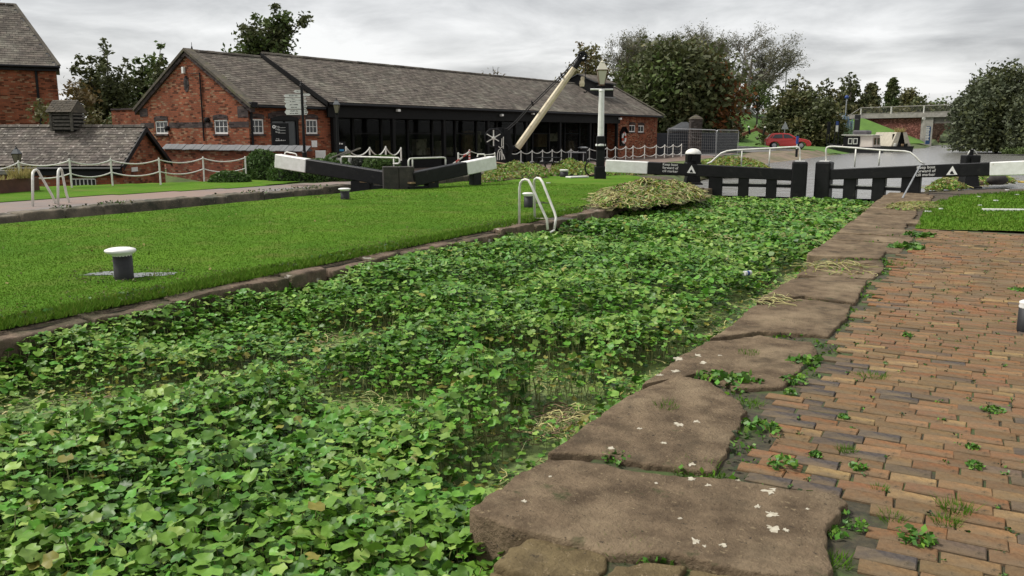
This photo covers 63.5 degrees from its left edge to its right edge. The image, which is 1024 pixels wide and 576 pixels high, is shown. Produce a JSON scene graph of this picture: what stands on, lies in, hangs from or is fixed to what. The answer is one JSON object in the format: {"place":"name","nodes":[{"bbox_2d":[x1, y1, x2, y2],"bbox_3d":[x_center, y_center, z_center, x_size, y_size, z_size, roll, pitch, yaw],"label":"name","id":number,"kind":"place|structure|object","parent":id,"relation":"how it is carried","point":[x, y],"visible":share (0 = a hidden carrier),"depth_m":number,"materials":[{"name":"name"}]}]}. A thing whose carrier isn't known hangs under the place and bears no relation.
{"place":"outdoors","nodes":[
{"label":"outdoors","id":0,"kind":"place"},
{"bbox_2d":[0,2,60,124],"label":"warehouse","id":1,"kind":"structure","parent":0,"point":[30,65],"depth_m":49.11,"materials":[{"name":"red brick"}]},
{"bbox_2d":[59,265,186,282],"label":"rough grass","id":2,"kind":"structure","parent":0,"point":[154,275],"depth_m":9.68,"materials":[{"name":"green plant"}]},
{"bbox_2d":[0,180,299,201],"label":"bank lawn","id":3,"kind":"structure","parent":0,"point":[81,190],"depth_m":25.27,"materials":[{"name":"green plant"}]},
{"bbox_2d":[0,164,39,192],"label":"planter box","id":4,"kind":"object","parent":3,"relation":"on","point":[16,180],"visible":0.99,"depth_m":23.69,"materials":[{"name":"brown wood"}]},
{"bbox_2d":[0,156,246,187],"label":"rope fence","id":5,"kind":"object","parent":3,"relation":"on","point":[70,173],"visible":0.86,"depth_m":26.72,"materials":[{"name":"white fabric"}]},
{"bbox_2d":[0,181,350,213],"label":"towpath","id":6,"kind":"structure","parent":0,"point":[5,207],"depth_m":22.23,"materials":[{"name":"grey concrete"}]},
{"bbox_2d":[31,167,69,206],"bbox_3d":[-11.021,-2.216,19.715,0.484,1.283,1.170,6,12,28],"label":"ladder rail","id":7,"kind":"object","parent":6,"relation":"on","point":[46,185],"visible":0.71,"depth_m":19.67,"materials":[{"name":"white metal"}]},
{"bbox_2d":[0,172,483,223],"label":"towpath coping","id":8,"kind":"object","parent":6,"relation":"on","point":[106,208],"visible":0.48,"depth_m":20.39,"materials":[{"name":"stone"}]},
{"bbox_2d":[0,175,662,323],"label":"island lawn","id":9,"kind":"structure","parent":0,"point":[614,180],"depth_m":14.39,"materials":[{"name":"green plant"}]},
{"bbox_2d":[104,247,135,279],"bbox_3d":[-4.487,-0.250,9.516,0.337,0.431,0.340,6,12,28],"label":"mooring bollard","id":10,"kind":"object","parent":9,"relation":"on","point":[122,258],"visible":0.89,"depth_m":9.43,"materials":[{"name":"black metal"}]},
{"bbox_2d":[87,271,176,276],"bbox_3d":[-4.542,-0.162,9.774,1.102,0.001,0.410,1,11,6],"label":"stone paving pad","id":11,"kind":"object","parent":9,"relation":"on","point":[137,274],"visible":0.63,"depth_m":9.83,"materials":[{"name":"grey stone"}]},
{"bbox_2d":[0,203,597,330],"bbox_3d":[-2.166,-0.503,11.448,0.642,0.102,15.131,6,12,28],"label":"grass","id":12,"kind":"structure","parent":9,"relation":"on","point":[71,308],"depth_m":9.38,"materials":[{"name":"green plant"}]},
{"bbox_2d":[547,157,595,175],"bbox_3d":[2.674,-5.789,38.973,5.988,0.535,11.714,6,12,28],"label":"weed heap","id":13,"kind":"object","parent":9,"relation":"on","point":[572,166],"visible":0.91,"depth_m":35.48,"materials":[{"name":"green plant"}]},
{"bbox_2d":[584,59,612,178],"bbox_3d":[3.233,-6.275,30.901,1.027,4.437,0.420,0,11,0],"label":"lamp post","id":14,"kind":"object","parent":9,"relation":"on","point":[600,144],"visible":0.98,"depth_m":30.88,"materials":[{"name":"white metal"}]},
{"bbox_2d":[584,177,715,210],"bbox_3d":[3.615,-2.684,22.099,3.483,0.576,8.119,6,12,28],"label":"weed heap","id":15,"kind":"object","parent":9,"relation":"on","point":[647,193],"visible":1,"depth_m":20.36,"materials":[{"name":"green plant"}]},
{"bbox_2d":[0,202,842,575],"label":"lock water","id":16,"kind":"structure","parent":0,"point":[508,450],"depth_m":6.93,"materials":[{"name":"green liquid"}]},
{"bbox_2d":[0,196,874,575],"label":"floating pennywort","id":17,"kind":"object","parent":16,"relation":"on","point":[318,522],"visible":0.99,"depth_m":5.93,"materials":[{"name":"green plant"}]},
{"bbox_2d":[165,153,733,178],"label":"museum yard","id":18,"kind":"structure","parent":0,"point":[670,158],"depth_m":64.65,"materials":[{"name":"grey concrete"}]},
{"bbox_2d":[272,123,289,145],"bbox_3d":[-10.065,-5.975,36.153,0.720,2.428,0.091,0,11,0],"label":"notice board","id":19,"kind":"object","parent":18,"relation":"on","point":[280,133],"visible":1,"depth_m":35.99,"materials":[{"name":"black paint"}]},
{"bbox_2d":[484,51,587,164],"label":"quay crane","id":20,"kind":"object","parent":18,"relation":"on","point":[504,147],"visible":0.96,"depth_m":43.67,"materials":[{"name":"black paint"}]},
{"bbox_2d":[512,144,681,163],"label":"chain fence","id":21,"kind":"object","parent":18,"relation":"on","point":[606,157],"visible":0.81,"depth_m":61.31,"materials":[{"name":"white metal"}]},
{"bbox_2d":[665,128,716,156],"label":"fence panel","id":22,"kind":"object","parent":18,"relation":"on","point":[691,139],"visible":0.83,"depth_m":68.05,"materials":[{"name":"metal"}]},
{"bbox_2d":[0,114,1023,335],"bbox_3d":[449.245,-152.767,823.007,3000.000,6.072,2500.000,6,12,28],"label":"ground","id":23,"kind":"structure","parent":0,"point":[946,194],"depth_m":22.35,"materials":[{"name":"grey concrete"}]},
{"bbox_2d":[25,77,113,124],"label":"olive bush","id":24,"kind":"object","parent":23,"relation":"on","point":[78,95],"visible":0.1,"depth_m":45.10,"materials":[{"name":"green plant"}]},
{"bbox_2d":[0,100,172,186],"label":"outbuilding","id":25,"kind":"structure","parent":23,"relation":"on","point":[67,133],"depth_m":31.33,"materials":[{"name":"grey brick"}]},
{"bbox_2d":[68,175,96,185],"bbox_3d":[-15.851,-3.807,30.654,1.038,0.999,0.094,0,11,0],"label":"window","id":26,"kind":"structure","parent":25,"relation":"in","point":[76,181],"depth_m":30.65,"materials":[{"name":"white paint"}]},
{"bbox_2d":[63,37,138,124],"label":"airy tree","id":27,"kind":"object","parent":23,"relation":"on","point":[113,94],"visible":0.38,"depth_m":53.77,"materials":[{"name":"green plant"}]},
{"bbox_2d":[110,108,140,124],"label":"yard wall","id":28,"kind":"structure","parent":23,"relation":"on","point":[122,116],"depth_m":47.31,"materials":[{"name":"red brick"}]},
{"bbox_2d":[124,40,168,107],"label":"dark tree","id":29,"kind":"object","parent":23,"relation":"on","point":[147,77],"visible":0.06,"depth_m":57.09,"materials":[{"name":"green plant"}]},
{"bbox_2d":[207,170,251,182],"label":"hedge","id":30,"kind":"object","parent":23,"relation":"on","point":[227,176],"visible":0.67,"depth_m":28.47,"materials":[{"name":"green plant"}]},
{"bbox_2d":[162,144,312,181],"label":"garden wall","id":31,"kind":"structure","parent":23,"relation":"on","point":[183,152],"depth_m":36.77,"materials":[{"name":"brick"}]},
{"bbox_2d":[242,148,276,179],"bbox_3d":[-9.387,-4.506,31.211,1.581,1.535,1.921,0,11,0],"label":"hedge","id":32,"kind":"object","parent":23,"relation":"on","point":[259,161],"visible":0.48,"depth_m":30.57,"materials":[{"name":"green plant"}]},
{"bbox_2d":[221,2,313,54],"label":"wind blown birch","id":33,"kind":"object","parent":23,"relation":"on","point":[276,38],"visible":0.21,"depth_m":70.31,"materials":[{"name":"green plant"}]},
{"bbox_2d":[284,80,309,157],"bbox_3d":[-8.174,-6.018,31.548,1.021,3.696,0.339,0,11,0],"label":"finger post","id":34,"kind":"object","parent":23,"relation":"on","point":[295,103],"visible":1,"depth_m":31.50,"materials":[{"name":"white metal"}]},
{"bbox_2d":[265,157,350,182],"bbox_3d":[-7.205,-4.132,29.754,3.183,1.164,1.550,0,11,1],"label":"hedge","id":35,"kind":"object","parent":23,"relation":"on","point":[274,174],"visible":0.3,"depth_m":29.21,"materials":[{"name":"green plant"}]},
{"bbox_2d":[333,98,339,157],"bbox_3d":[-6.529,-5.502,31.044,0.239,3.165,0.239,0,11,0],"label":"lamp post","id":36,"kind":"object","parent":23,"relation":"on","point":[336,105],"visible":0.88,"depth_m":30.89,"materials":[{"name":"black metal"}]},
{"bbox_2d":[274,154,399,191],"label":"lock gate","id":37,"kind":"structure","parent":23,"relation":"on","point":[362,178],"depth_m":26.20,"materials":[{"name":"white paint"}]},
{"bbox_2d":[0,187,711,384],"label":"island coping","id":38,"kind":"object","parent":23,"relation":"on","point":[301,278],"visible":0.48,"depth_m":9.48,"materials":[{"name":"stone"}]},
{"bbox_2d":[518,177,556,248],"bbox_3d":[0.545,-1.439,15.539,0.641,1.283,1.258,3,11,18],"label":"ladder rail","id":39,"kind":"object","parent":38,"relation":"attached to","point":[535,197],"visible":0.91,"depth_m":15.21,"materials":[{"name":"white metal"}]},
{"bbox_2d":[361,154,400,169],"bbox_3d":[-4.909,-4.655,31.200,1.451,0.784,1.322,0,11,0],"label":"hedge","id":40,"kind":"object","parent":23,"relation":"on","point":[376,163],"visible":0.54,"depth_m":30.71,"materials":[{"name":"green plant"}]},
{"bbox_2d":[382,166,414,188],"bbox_3d":[-3.501,-3.306,25.554,0.950,0.880,0.500,-2,11,-11],"label":"gate box","id":41,"kind":"object","parent":23,"relation":"on","point":[397,177],"visible":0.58,"depth_m":25.29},
{"bbox_2d":[133,42,664,167],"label":"museum building","id":42,"kind":"structure","parent":23,"relation":"on","point":[191,95],"depth_m":46.77,"materials":[{"name":"red brick"}]},
{"bbox_2d":[154,116,168,135],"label":"window","id":43,"kind":"structure","parent":42,"relation":"in","point":[160,131],"depth_m":41.17,"materials":[{"name":"white paint"}]},
{"bbox_2d":[213,114,228,135],"bbox_3d":[-13.516,-7.562,38.443,1.113,0.990,0.134,7,13,34],"label":"window","id":44,"kind":"structure","parent":42,"relation":"in","point":[221,126],"depth_m":38.47,"materials":[{"name":"white paint"}]},
{"bbox_2d":[249,113,265,135],"bbox_3d":[-11.596,-7.426,37.663,0.134,1.009,0.829,7,13,34],"label":"window","id":45,"kind":"structure","parent":42,"relation":"in","point":[257,123],"depth_m":37.73,"materials":[{"name":"white paint"}]},
{"bbox_2d":[270,118,298,145],"bbox_3d":[-10.740,-6.637,39.177,0.100,2.743,1.668,7,13,34],"label":"door","id":46,"kind":"structure","parent":42,"relation":"in","point":[293,124],"depth_m":39.45,"materials":[{"name":"black paint"}]},
{"bbox_2d":[305,114,319,135],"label":"window","id":47,"kind":"structure","parent":42,"relation":"in","point":[311,125],"depth_m":40.29,"materials":[{"name":"white paint"}]},
{"bbox_2d":[408,156,496,188],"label":"lock gate","id":48,"kind":"structure","parent":23,"relation":"on","point":[473,169],"depth_m":26.32,"materials":[{"name":"white paint"}]},
{"bbox_2d":[481,159,549,182],"bbox_3d":[-0.450,-4.995,34.550,5.880,0.567,11.989,6,12,28],"label":"weed heap","id":49,"kind":"object","parent":23,"relation":"on","point":[515,169],"visible":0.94,"depth_m":31.95,"materials":[{"name":"green plant"}]},
{"bbox_2d":[555,41,616,82],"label":"olive tree","id":50,"kind":"object","parent":23,"relation":"on","point":[591,69],"visible":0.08,"depth_m":89.08,"materials":[{"name":"green plant"}]},
{"bbox_2d":[601,25,674,78],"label":"bare willow","id":51,"kind":"object","parent":23,"relation":"on","point":[626,45],"visible":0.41,"depth_m":114.98,"materials":[{"name":"green plant"}]},
{"bbox_2d":[617,21,736,50],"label":"bare willow","id":52,"kind":"object","parent":23,"relation":"on","point":[663,39],"visible":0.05,"depth_m":118.99,"materials":[{"name":"green plant"}]},
{"bbox_2d":[607,32,764,132],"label":"autumn tree","id":53,"kind":"object","parent":23,"relation":"on","point":[678,83],"visible":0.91,"depth_m":79.18,"materials":[{"name":"green plant"}]},
{"bbox_2d":[684,148,702,184],"bbox_3d":[6.067,-4.079,27.797,0.594,1.196,0.594,0,11,0],"label":"paddle stand","id":54,"kind":"object","parent":23,"relation":"on","point":[692,155],"visible":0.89,"depth_m":27.59,"materials":[{"name":"white paint"}]},
{"bbox_2d":[688,115,702,150],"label":"gate pier","id":55,"kind":"structure","parent":23,"relation":"on","point":[695,121],"depth_m":70.73,"materials":[{"name":"brick"}]},
{"bbox_2d":[653,18,737,64],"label":"bare willow","id":56,"kind":"object","parent":23,"relation":"on","point":[676,35],"visible":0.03,"depth_m":117.73,"materials":[{"name":"green plant"}]},
{"bbox_2d":[657,133,737,154],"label":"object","id":57,"kind":"structure","parent":23,"relation":"on","point":[662,140],"depth_m":72.71,"materials":[{"name":"grey metal"}]},
{"bbox_2d":[470,192,934,575],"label":"quay coping","id":58,"kind":"object","parent":23,"relation":"on","point":[561,508],"visible":0.88,"depth_m":3.87,"materials":[{"name":"stone"}]},
{"bbox_2d":[744,292,801,307],"bbox_3d":[2.571,0.133,8.172,0.507,0.131,0.661,6,12,28],"label":"weed heap","id":59,"kind":"object","parent":58,"relation":"on","point":[787,299],"visible":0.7,"depth_m":8.16,"materials":[{"name":"beige plant"}]},
{"bbox_2d":[785,354,823,366],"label":"weed tuft","id":60,"kind":"object","parent":58,"relation":"on","point":[809,357],"visible":0.97,"depth_m":6.07,"materials":[{"name":"green plant"}]},
{"bbox_2d":[797,258,880,275],"bbox_3d":[4.070,-0.267,10.322,1.044,0.130,1.643,6,12,28],"label":"weed heap","id":61,"kind":"object","parent":58,"relation":"on","point":[830,261],"visible":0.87,"depth_m":10.24,"materials":[{"name":"beige plant"}]},
{"bbox_2d":[881,200,943,210],"bbox_3d":[9.247,-1.912,19.133,1.347,0.143,2.726,6,12,28],"label":"weed heap","id":62,"kind":"object","parent":58,"relation":"on","point":[910,205],"visible":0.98,"depth_m":18.88,"materials":[{"name":"beige plant"}]},
{"bbox_2d":[605,146,807,201],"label":"lock gate","id":63,"kind":"structure","parent":23,"relation":"on","point":[796,175],"depth_m":26.02,"materials":[{"name":"white paint"}]},
{"bbox_2d":[675,20,813,114],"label":"bare willow","id":64,"kind":"object","parent":23,"relation":"on","point":[762,59],"visible":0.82,"depth_m":113.62,"materials":[{"name":"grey plant"}]},
{"bbox_2d":[775,73,811,104],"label":"tree","id":65,"kind":"object","parent":23,"relation":"on","point":[796,84],"visible":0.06,"depth_m":163.58,"materials":[{"name":"green plant"}]},
{"bbox_2d":[807,78,850,109],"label":"tree","id":66,"kind":"object","parent":23,"relation":"on","point":[830,92],"visible":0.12,"depth_m":167.21,"materials":[{"name":"green plant"}]},
{"bbox_2d":[835,72,877,114],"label":"tree","id":67,"kind":"object","parent":23,"relation":"on","point":[853,87],"visible":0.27,"depth_m":172.54,"materials":[{"name":"green plant"}]},
{"bbox_2d":[857,81,883,109],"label":"tree","id":68,"kind":"object","parent":23,"relation":"on","point":[876,99],"visible":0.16,"depth_m":175.61,"materials":[{"name":"green plant"}]},
{"bbox_2d":[880,77,903,113],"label":"tree","id":69,"kind":"object","parent":23,"relation":"on","point":[891,93],"visible":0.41,"depth_m":177.70,"materials":[{"name":"green plant"}]},
{"bbox_2d":[837,104,958,145],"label":"road bridge","id":70,"kind":"structure","parent":23,"relation":"on","point":[914,124],"depth_m":139.55,"materials":[{"name":"brick"}]},
{"bbox_2d":[897,86,936,112],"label":"tree","id":71,"kind":"object","parent":23,"relation":"on","point":[907,95],"visible":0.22,"depth_m":187.36,"materials":[{"name":"green plant"}]},
{"bbox_2d":[889,95,945,133],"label":"hedge row","id":72,"kind":"object","parent":23,"relation":"on","point":[914,107],"visible":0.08,"depth_m":166.32,"materials":[{"name":"green plant"}]},
{"bbox_2d":[813,146,1023,201],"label":"lock gate","id":73,"kind":"structure","parent":23,"relation":"on","point":[826,173],"depth_m":24.24,"materials":[{"name":"white paint"}]},
{"bbox_2d":[932,123,953,142],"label":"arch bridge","id":74,"kind":"structure","parent":23,"relation":"on","point":[938,130],"depth_m":154.83,"materials":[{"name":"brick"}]},
{"bbox_2d":[958,149,981,188],"bbox_3d":[14.332,-3.741,25.935,0.594,1.211,0.594,0,11,0],"label":"paddle stand","id":75,"kind":"object","parent":23,"relation":"on","point":[971,181],"visible":0.69,"depth_m":25.79,"materials":[{"name":"white paint"}]},
{"bbox_2d":[921,175,1023,191],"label":"weed heap","id":76,"kind":"object","parent":23,"relation":"on","point":[947,183],"visible":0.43,"depth_m":25.50,"materials":[{"name":"green plant"}]},
{"bbox_2d":[986,175,1007,184],"bbox_3d":[15.894,-3.537,27.110,0.673,0.311,0.319,0,11,0],"label":"old fender","id":77,"kind":"object","parent":76,"relation":"on","point":[996,180],"visible":0.93,"depth_m":26.99,"materials":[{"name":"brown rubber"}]},
{"bbox_2d":[939,57,1023,152],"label":"willow","id":78,"kind":"object","parent":23,"relation":"on","point":[978,114],"visible":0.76,"depth_m":83.51,"materials":[{"name":"green plant"}]},
{"bbox_2d":[1000,86,1023,150],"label":"edge willow","id":79,"kind":"object","parent":23,"relation":"on","point":[1016,127],"visible":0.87,"depth_m":80.38,"materials":[{"name":"green plant"}]},
{"bbox_2d":[0,0,1023,117],"label":"sky","id":80,"kind":"structure","parent":0,"point":[934,47],"materials":[{"name":"grey"}]},
{"bbox_2d":[667,156,734,162],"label":"yard grass","id":81,"kind":"structure","parent":0,"point":[684,161],"depth_m":51.97,"materials":[{"name":"green plant"}]},
{"bbox_2d":[701,155,770,167],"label":"weed heap","id":82,"kind":"object","parent":81,"relation":"on","point":[731,160],"visible":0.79,"depth_m":40.60,"materials":[{"name":"green plant"}]},
{"bbox_2d":[713,146,792,153],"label":"road","id":83,"kind":"structure","parent":0,"point":[744,147],"depth_m":77.06,"materials":[{"name":"grey asphalt"}]},
{"bbox_2d":[764,133,810,148],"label":"parked car","id":84,"kind":"object","parent":83,"relation":"on","point":[778,139],"visible":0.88,"depth_m":81.39,"materials":[{"name":"red paint"}]},
{"bbox_2d":[735,148,830,163],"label":"slipway","id":85,"kind":"structure","parent":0,"point":[778,156],"depth_m":68.50,"materials":[{"name":"beige concrete"}]},
{"bbox_2d":[731,114,847,153],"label":"verge","id":86,"kind":"structure","parent":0,"point":[750,140],"depth_m":102.24,"materials":[{"name":"green plant"}]},
{"bbox_2d":[734,80,779,126],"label":"scrub tree","id":87,"kind":"object","parent":86,"relation":"on","point":[763,99],"visible":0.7,"depth_m":108.61,"materials":[{"name":"green plant"}]},
{"bbox_2d":[747,86,851,146],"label":"roadside bush","id":88,"kind":"object","parent":86,"relation":"on","point":[797,116],"visible":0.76,"depth_m":95.48,"materials":[{"name":"green plant"}]},
{"bbox_2d":[590,228,1023,575],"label":"paving bed","id":89,"kind":"object","parent":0,"point":[853,541],"visible":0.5,"depth_m":4.37,"materials":[{"name":"soil"}]},
{"bbox_2d":[694,369,729,381],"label":"weed tuft","id":90,"kind":"object","parent":89,"relation":"on","point":[705,375],"visible":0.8,"depth_m":5.68,"materials":[{"name":"green plant"}]},
{"bbox_2d":[713,370,764,387],"bbox_3d":[1.517,0.618,5.604,0.371,0.123,0.354,6,12,28],"label":"weed tuft","id":91,"kind":"object","parent":89,"relation":"on","point":[744,377],"visible":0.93,"depth_m":5.55,"materials":[{"name":"green plant"}]},
{"bbox_2d":[741,416,781,434],"bbox_3d":[1.418,0.790,4.736,0.225,0.070,0.236,-2,11,-8],"label":"weed tuft","id":92,"kind":"object","parent":89,"relation":"on","point":[774,426],"visible":0.96,"depth_m":4.71,"materials":[{"name":"green plant"}]},
{"bbox_2d":[676,227,917,490],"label":"edge weeds","id":93,"kind":"object","parent":89,"relation":"on","point":[733,452],"visible":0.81,"depth_m":5.38,"materials":[{"name":"green plant"}]},
{"bbox_2d":[812,545,857,570],"bbox_3d":[1.258,1.060,3.253,0.198,0.066,0.212,-2,11,-9],"label":"weed tuft","id":94,"kind":"object","parent":89,"relation":"on","point":[840,559],"visible":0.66,"depth_m":3.26,"materials":[{"name":"green plant"}]},
{"bbox_2d":[842,516,869,532],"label":"weed tuft","id":95,"kind":"object","parent":89,"relation":"on","point":[860,525],"visible":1,"depth_m":3.52,"materials":[{"name":"green plant"}]},
{"bbox_2d":[887,241,925,249],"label":"weed tuft","id":96,"kind":"object","parent":89,"relation":"on","point":[911,246],"visible":0.9,"depth_m":12.17,"materials":[{"name":"green plant"}]},
{"bbox_2d":[695,145,1023,198],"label":"canal water","id":97,"kind":"structure","parent":0,"point":[934,154],"depth_m":53.85,"materials":[{"name":"grey liquid"}]},
{"bbox_2d":[827,130,884,152],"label":"moored boat","id":98,"kind":"object","parent":97,"relation":"on","point":[862,138],"visible":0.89,"depth_m":86.93,"materials":[{"name":"white paint"}]},
{"bbox_2d":[875,127,913,151],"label":"moored boat","id":99,"kind":"object","parent":97,"relation":"on","point":[896,139],"visible":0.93,"depth_m":91.39,"materials":[{"name":"beige fabric"}]},
{"bbox_2d":[736,229,1023,575],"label":"brick paving","id":100,"kind":"structure","parent":0,"point":[963,553],"depth_m":4.96,"materials":[{"name":"brown brick"}]},
{"bbox_2d":[766,452,798,470],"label":"weed tuft","id":101,"kind":"object","parent":100,"relation":"on","point":[779,458],"visible":1,"depth_m":4.16,"materials":[{"name":"green plant"}]},
{"bbox_2d":[742,231,1023,575],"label":"joint moss","id":102,"kind":"object","parent":100,"relation":"on","point":[929,511],"visible":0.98,"depth_m":5.61,"materials":[{"name":"green plant"}]},
{"bbox_2d":[895,523,938,548],"bbox_3d":[1.673,1.027,3.414,0.158,0.072,0.166,2,11,12],"label":"weed tuft","id":103,"kind":"object","parent":100,"relation":"on","point":[928,539],"visible":1,"depth_m":3.41,"materials":[{"name":"green plant"}]},
{"bbox_2d":[930,490,985,515],"bbox_3d":[1.981,0.973,3.693,0.247,0.077,0.205,6,12,28],"label":"weed tuft","id":104,"kind":"object","parent":100,"relation":"on","point":[965,508],"visible":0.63,"depth_m":3.69,"materials":[{"name":"green plant"}]},
{"bbox_2d":[1016,300,1023,331],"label":"mooring bollard","id":105,"kind":"object","parent":100,"relation":"on","point":[1020,323],"visible":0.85,"depth_m":7.04,"materials":[{"name":"black metal"}]},
{"bbox_2d":[850,118,923,143],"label":"grass slope","id":106,"kind":"structure","parent":0,"point":[873,127],"depth_m":142.41,"materials":[{"name":"green plant"}]},
{"bbox_2d":[915,190,1023,230],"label":"quay lawn","id":107,"kind":"structure","parent":0,"point":[963,204],"depth_m":16.86,"materials":[{"name":"green plant"}]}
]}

